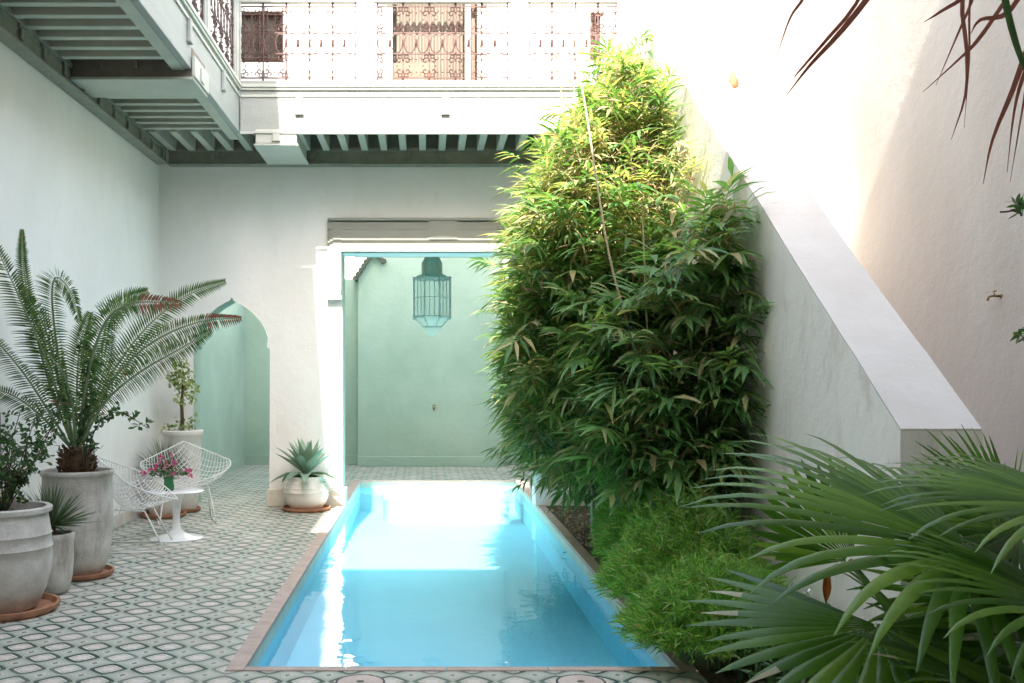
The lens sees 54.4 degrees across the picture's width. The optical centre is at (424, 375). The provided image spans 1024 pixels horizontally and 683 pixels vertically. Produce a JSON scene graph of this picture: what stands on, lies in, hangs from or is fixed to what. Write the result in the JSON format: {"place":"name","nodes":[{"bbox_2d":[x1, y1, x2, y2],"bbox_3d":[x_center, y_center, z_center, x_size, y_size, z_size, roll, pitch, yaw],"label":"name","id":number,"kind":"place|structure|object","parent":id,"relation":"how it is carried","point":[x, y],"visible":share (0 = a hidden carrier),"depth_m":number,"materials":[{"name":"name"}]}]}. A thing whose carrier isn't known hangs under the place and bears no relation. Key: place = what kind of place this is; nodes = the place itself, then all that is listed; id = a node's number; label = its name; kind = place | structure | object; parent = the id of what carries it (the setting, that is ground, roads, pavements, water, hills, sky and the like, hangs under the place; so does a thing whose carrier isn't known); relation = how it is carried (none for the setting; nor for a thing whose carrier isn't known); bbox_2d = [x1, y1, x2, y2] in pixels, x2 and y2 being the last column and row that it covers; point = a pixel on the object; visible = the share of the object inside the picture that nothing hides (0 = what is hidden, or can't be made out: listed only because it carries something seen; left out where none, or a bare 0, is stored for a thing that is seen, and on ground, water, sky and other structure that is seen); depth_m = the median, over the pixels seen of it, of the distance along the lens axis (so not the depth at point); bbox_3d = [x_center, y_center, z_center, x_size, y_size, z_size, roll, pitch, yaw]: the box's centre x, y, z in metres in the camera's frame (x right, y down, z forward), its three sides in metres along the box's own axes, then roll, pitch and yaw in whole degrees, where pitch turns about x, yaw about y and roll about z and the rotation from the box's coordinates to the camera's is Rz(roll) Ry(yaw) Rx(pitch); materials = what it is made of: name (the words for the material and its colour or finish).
{"place":"outdoors","nodes":[
{"label":"outdoors","id":0,"kind":"place"},
{"bbox_2d":[0,41,159,527],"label":"courtyard wall","id":1,"kind":"structure","parent":0,"point":[80,194],"depth_m":8.38,"materials":[{"name":"white paint"}]},
{"bbox_2d":[0,0,241,163],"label":"balcony","id":2,"kind":"structure","parent":1,"relation":"attached to","point":[133,72],"depth_m":7.99,"materials":[{"name":"paint"}]},
{"bbox_2d":[201,302,244,482],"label":"garden wall","id":3,"kind":"structure","parent":0,"point":[222,388],"depth_m":14.54,"materials":[{"name":"green paint"}]},
{"bbox_2d":[0,465,707,682],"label":"tiled floor","id":4,"kind":"structure","parent":0,"point":[186,612],"depth_m":6.23,"materials":[{"name":"tile"}]},
{"bbox_2d":[0,592,60,621],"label":"plant saucer","id":5,"kind":"object","parent":4,"relation":"on","point":[48,602],"visible":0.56,"depth_m":5.99,"materials":[{"name":"ceramic"}]},
{"bbox_2d":[0,500,53,614],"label":"clay pot","id":6,"kind":"object","parent":5,"relation":"on","point":[26,549],"visible":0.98,"depth_m":5.93,"materials":[{"name":"ceramic"}]},
{"bbox_2d":[0,390,72,510],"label":"rose bush","id":7,"kind":"object","parent":6,"relation":"on","point":[14,481],"visible":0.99,"depth_m":6.11,"materials":[{"name":"green plant"}]},
{"bbox_2d":[44,529,74,594],"bbox_3d":[-2.500,1.248,6.620,0.304,0.405,0.304,0,0,0],"label":"clay pot","id":8,"kind":"object","parent":4,"relation":"on","point":[60,578],"visible":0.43,"depth_m":6.53,"materials":[{"name":"ceramic"}]},
{"bbox_2d":[24,478,97,534],"bbox_3d":[-2.497,0.866,6.617,0.676,0.387,0.656,0,0,0],"label":"spiky palm","id":9,"kind":"object","parent":8,"relation":"in","point":[57,517],"visible":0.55,"depth_m":6.60,"materials":[{"name":"green plant"}]},
{"bbox_2d":[71,564,114,581],"bbox_3d":[-2.510,1.427,7.180,0.495,0.045,0.495,0,0,0],"label":"plant saucer","id":10,"kind":"object","parent":4,"relation":"on","point":[107,570],"visible":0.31,"depth_m":7.03,"materials":[{"name":"ceramic"}]},
{"bbox_2d":[39,466,114,575],"bbox_3d":[-2.520,1.056,7.180,0.518,0.757,0.518,0,0,0],"label":"clay pot","id":11,"kind":"object","parent":10,"relation":"on","point":[92,545],"visible":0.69,"depth_m":7.00,"materials":[{"name":"ceramic"}]},
{"bbox_2d":[56,340,153,471],"bbox_3d":[-2.237,0.235,6.919,0.662,0.975,0.339,0,0,12],"label":"climbing plant","id":12,"kind":"object","parent":11,"relation":"in","point":[85,413],"visible":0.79,"depth_m":6.98,"materials":[{"name":"green plant"}]},
{"bbox_2d":[0,229,241,472],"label":"cycad","id":13,"kind":"object","parent":11,"relation":"in","point":[69,460],"visible":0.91,"depth_m":6.76,"materials":[{"name":"green plant"}]},
{"bbox_2d":[97,456,178,553],"bbox_3d":[-2.430,1.059,8.362,0.692,0.779,0.886,0,0,-8],"label":"wire chair","id":14,"kind":"object","parent":4,"relation":"on","point":[133,503],"visible":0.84,"depth_m":8.34,"materials":[{"name":"white metal"}]},
{"bbox_2d":[141,510,186,518],"bbox_3d":[-2.690,1.427,10.200,0.454,0.045,0.454,0,0,0],"label":"plant saucer","id":15,"kind":"object","parent":4,"relation":"on","point":[182,513],"visible":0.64,"depth_m":10.02,"materials":[{"name":"ceramic"}]},
{"bbox_2d":[145,477,182,514],"bbox_3d":[-2.690,1.246,10.200,0.374,0.380,0.374,0,0,0],"label":"clay pot","id":16,"kind":"object","parent":15,"relation":"on","point":[167,508],"visible":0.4,"depth_m":10.06,"materials":[{"name":"ceramic"}]},
{"bbox_2d":[132,438,203,477],"bbox_3d":[-2.695,0.847,10.184,0.832,0.486,0.825,0,0,0],"label":"grass plant","id":17,"kind":"object","parent":16,"relation":"in","point":[166,457],"depth_m":10.18,"materials":[{"name":"pink plant"}]},
{"bbox_2d":[148,487,203,541],"bbox_3d":[-2.225,1.236,8.860,0.490,0.428,0.490,0,0,0],"label":"side table","id":18,"kind":"object","parent":4,"relation":"on","point":[177,533],"visible":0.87,"depth_m":8.81,"materials":[{"name":"white paint"}]},
{"bbox_2d":[163,477,173,490],"bbox_3d":[-2.280,0.961,8.810,0.100,0.122,0.100,0,0,0],"label":"flower vase","id":19,"kind":"object","parent":18,"relation":"on","point":[168,483],"visible":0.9,"depth_m":8.77,"materials":[{"name":"green glass"}]},
{"bbox_2d":[139,452,192,477],"bbox_3d":[-2.296,0.838,8.800,0.467,0.328,0.235,0,0,-18],"label":"bouquet","id":20,"kind":"object","parent":19,"relation":"in","point":[164,472],"visible":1,"depth_m":8.80,"materials":[{"name":"pink plant"}]},
{"bbox_2d":[140,441,230,525],"bbox_3d":[-2.387,1.059,9.891,0.886,0.779,0.692,0,0,-18],"label":"wire chair","id":21,"kind":"object","parent":4,"relation":"on","point":[196,484],"visible":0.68,"depth_m":10.03,"materials":[{"name":"white metal"}]},
{"bbox_2d":[181,505,200,512],"bbox_3d":[-2.600,1.427,10.620,0.384,0.045,0.384,0,0,0],"label":"plant saucer","id":22,"kind":"object","parent":4,"relation":"on","point":[198,508],"visible":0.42,"depth_m":10.50,"materials":[{"name":"ceramic"}]},
{"bbox_2d":[162,429,202,508],"bbox_3d":[-2.600,1.006,10.620,0.432,0.860,0.432,0,0,0],"label":"clay pot","id":23,"kind":"object","parent":22,"relation":"on","point":[193,437],"visible":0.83,"depth_m":10.48,"materials":[{"name":"ceramic"}]},
{"bbox_2d":[158,357,199,434],"bbox_3d":[-2.613,0.253,10.637,0.389,0.919,0.342,0,0,39],"label":"potted tree","id":24,"kind":"object","parent":23,"relation":"in","point":[185,385],"visible":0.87,"depth_m":10.60,"materials":[{"name":"green plant"}]},
{"bbox_2d":[281,504,330,512],"bbox_3d":[-1.285,1.430,10.700,0.529,0.040,0.529,0,0,0],"label":"plant saucer","id":25,"kind":"object","parent":4,"relation":"on","point":[323,508],"visible":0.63,"depth_m":10.50,"materials":[{"name":"ceramic"}]},
{"bbox_2d":[283,474,328,509],"bbox_3d":[-1.285,1.258,10.700,0.496,0.360,0.496,0,0,0],"label":"clay pot","id":26,"kind":"object","parent":25,"relation":"on","point":[310,492],"visible":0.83,"depth_m":10.51,"materials":[{"name":"ceramic"}]},
{"bbox_2d":[270,438,346,490],"bbox_3d":[-1.288,0.953,10.720,0.741,0.587,0.817,0,0,-36],"label":"agave","id":27,"kind":"object","parent":26,"relation":"in","point":[304,459],"visible":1,"depth_m":10.62,"materials":[{"name":"green plant"}]},
{"bbox_2d":[335,674,384,682],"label":"skimmer lid","id":28,"kind":"object","parent":4,"relation":"on","point":[361,678],"visible":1,"depth_m":4.69,"materials":[{"name":"white plastic"}]},
{"bbox_2d":[257,491,658,669],"bbox_3d":[0.140,1.851,9.320,2.320,0.599,9.040,0,0,0],"label":"pool basin","id":29,"kind":"object","parent":4,"relation":"in","point":[376,590],"visible":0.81,"depth_m":8.03,"materials":[{"name":"blue paint"}]},
{"bbox_2d":[359,488,516,490],"bbox_3d":[0.175,1.550,9.320,2.160,0.001,8.810,0,0,0],"label":"pool edge","id":30,"kind":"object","parent":29,"relation":"in","point":[434,489],"depth_m":13.52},
{"bbox_2d":[383,491,508,523],"bbox_3d":[0.260,1.727,13.110,1.603,0.287,1.222,0,0,0],"label":"pool step","id":31,"kind":"object","parent":29,"relation":"in","point":[445,507],"visible":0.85,"depth_m":12.50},
{"bbox_2d":[249,482,670,666],"bbox_3d":[0.163,1.512,9.318,2.285,0.074,8.895,0,0,0],"label":"pool rim","id":32,"kind":"object","parent":29,"relation":"on","point":[660,660],"visible":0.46,"depth_m":9.12,"materials":[{"name":"beige stone"}]},
{"bbox_2d":[225,479,696,670],"bbox_3d":[0.175,1.456,9.315,2.319,0.037,8.906,0,0,0],"label":"pool coping","id":33,"kind":"object","parent":32,"relation":"on","point":[245,655],"visible":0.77,"depth_m":5.86,"materials":[{"name":"beige stone"}]},
{"bbox_2d":[556,674,605,682],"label":"skimmer lid","id":34,"kind":"object","parent":4,"relation":"on","point":[576,678],"visible":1,"depth_m":4.69,"materials":[{"name":"white plastic"}]},
{"bbox_2d":[546,505,809,682],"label":"planting bed","id":35,"kind":"object","parent":4,"relation":"on","point":[712,677],"visible":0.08,"depth_m":8.44,"materials":[{"name":"soil"}]},
{"bbox_2d":[550,504,597,553],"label":"bed litter","id":36,"kind":"object","parent":35,"relation":"on","point":[577,523],"visible":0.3,"depth_m":9.73,"materials":[{"name":"brown soil"}]},
{"bbox_2d":[466,0,777,539],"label":"bamboo","id":37,"kind":"object","parent":35,"relation":"on","point":[598,375],"visible":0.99,"depth_m":6.77,"materials":[{"name":"green plant"}]},
{"bbox_2d":[587,477,784,607],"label":"feathery grass","id":38,"kind":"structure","parent":35,"relation":"on","point":[663,536],"depth_m":5.49,"materials":[{"name":"green plant"}]},
{"bbox_2d":[605,539,800,673],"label":"feathery grass","id":39,"kind":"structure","parent":35,"relation":"on","point":[659,613],"depth_m":4.85,"materials":[{"name":"green plant"}]},
{"bbox_2d":[796,588,811,682],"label":"white flower","id":40,"kind":"object","parent":35,"relation":"on","point":[807,592],"visible":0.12,"depth_m":4.19,"materials":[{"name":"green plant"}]},
{"bbox_2d":[822,577,831,603],"bbox_3d":[1.582,1.113,3.896,0.042,0.674,0.015,0,0,0],"label":"orange flower","id":41,"kind":"object","parent":35,"relation":"on","point":[826,588],"visible":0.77,"depth_m":3.89,"materials":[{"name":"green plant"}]},
{"bbox_2d":[681,424,1023,682],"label":"fan palm","id":42,"kind":"object","parent":35,"relation":"on","point":[980,573],"visible":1,"depth_m":3.14,"materials":[{"name":"green plant"}]},
{"bbox_2d":[713,592,1015,682],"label":"ground cover","id":43,"kind":"object","parent":35,"relation":"on","point":[755,671],"visible":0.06,"depth_m":4.49,"materials":[{"name":"green plant"}]},
{"bbox_2d":[776,0,1023,182],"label":"cordyline","id":44,"kind":"object","parent":35,"relation":"on","point":[1006,7],"visible":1,"depth_m":2.05,"materials":[{"name":"brown plant"}]},
{"bbox_2d":[857,613,1000,682],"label":"feathery grass","id":45,"kind":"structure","parent":35,"relation":"on","point":[888,660],"depth_m":4.04,"materials":[{"name":"green plant"}]},
{"bbox_2d":[1000,193,1023,343],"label":"citrus branch","id":46,"kind":"object","parent":35,"relation":"on","point":[1019,201],"visible":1,"depth_m":2.60,"materials":[{"name":"green plant"}]},
{"bbox_2d":[600,0,1021,659],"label":"staircase","id":47,"kind":"structure","parent":4,"relation":"on","point":[848,364],"depth_m":5.28,"materials":[{"name":"grey paint"}]},
{"bbox_2d":[244,258,530,465],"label":"garden wall","id":48,"kind":"structure","parent":0,"point":[404,371],"depth_m":15.90,"materials":[{"name":"green paint"}]},
{"bbox_2d":[160,0,691,505],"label":"house facade","id":49,"kind":"structure","parent":0,"point":[274,248],"depth_m":11.04,"materials":[{"name":"white paint"}]},
{"bbox_2d":[242,11,282,61],"bbox_3d":[-1.846,-3.785,11.092,0.526,0.569,0.096,0,0,0],"label":"window","id":50,"kind":"structure","parent":49,"relation":"in","point":[251,19],"depth_m":11.09,"materials":[{"name":"brown wood"}]},
{"bbox_2d":[149,0,616,166],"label":"balcony","id":51,"kind":"structure","parent":49,"relation":"attached to","point":[366,118],"depth_m":10.04,"materials":[{"name":"paint"}]},
{"bbox_2d":[413,257,451,327],"bbox_3d":[0.088,-1.053,12.400,0.489,1.118,0.484,0,0,0],"label":"hanging lantern","id":52,"kind":"object","parent":49,"relation":"hanging from","point":[431,268],"visible":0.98,"depth_m":12.29,"materials":[{"name":"teal metal"}]},
{"bbox_2d":[387,5,486,80],"bbox_3d":[0.134,-3.715,11.090,1.115,1.670,0.500,0,0,0],"label":"doorway","id":53,"kind":"structure","parent":49,"relation":"in","point":[441,20],"depth_m":11.24,"materials":[{"name":"paint"}]},
{"bbox_2d":[590,12,602,59],"bbox_3d":[2.017,-3.785,11.092,0.358,0.546,0.096,0,0,0],"label":"window","id":54,"kind":"structure","parent":49,"relation":"in","point":[592,37],"depth_m":11.05,"materials":[{"name":"brown wood"}]},
{"bbox_2d":[587,476,625,540],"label":"feathery grass","id":55,"kind":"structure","parent":0,"point":[594,525],"depth_m":7.46,"materials":[{"name":"green plant"}]},
{"bbox_2d":[585,447,738,564],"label":"feathery grass","id":56,"kind":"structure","parent":0,"point":[606,536],"depth_m":6.41,"materials":[{"name":"green plant"}]},
{"bbox_2d":[692,0,1023,541],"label":"courtyard wall","id":57,"kind":"structure","parent":0,"point":[857,124],"depth_m":5.99,"materials":[{"name":"paint"}]},
{"bbox_2d":[728,71,737,88],"bbox_3d":[2.930,-2.818,9.426,0.100,0.160,0.100,0,0,0],"label":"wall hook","id":58,"kind":"object","parent":57,"relation":"attached to","point":[732,81],"depth_m":9.39,"materials":[{"name":"metal"}]},
{"bbox_2d":[986,290,1002,300],"bbox_3d":[2.942,-0.415,5.122,0.076,0.055,0.035,0,0,0],"label":"wall tap","id":59,"kind":"object","parent":57,"relation":"attached to","point":[1000,295],"depth_m":5.12,"materials":[{"name":"gold metal"}]}
]}

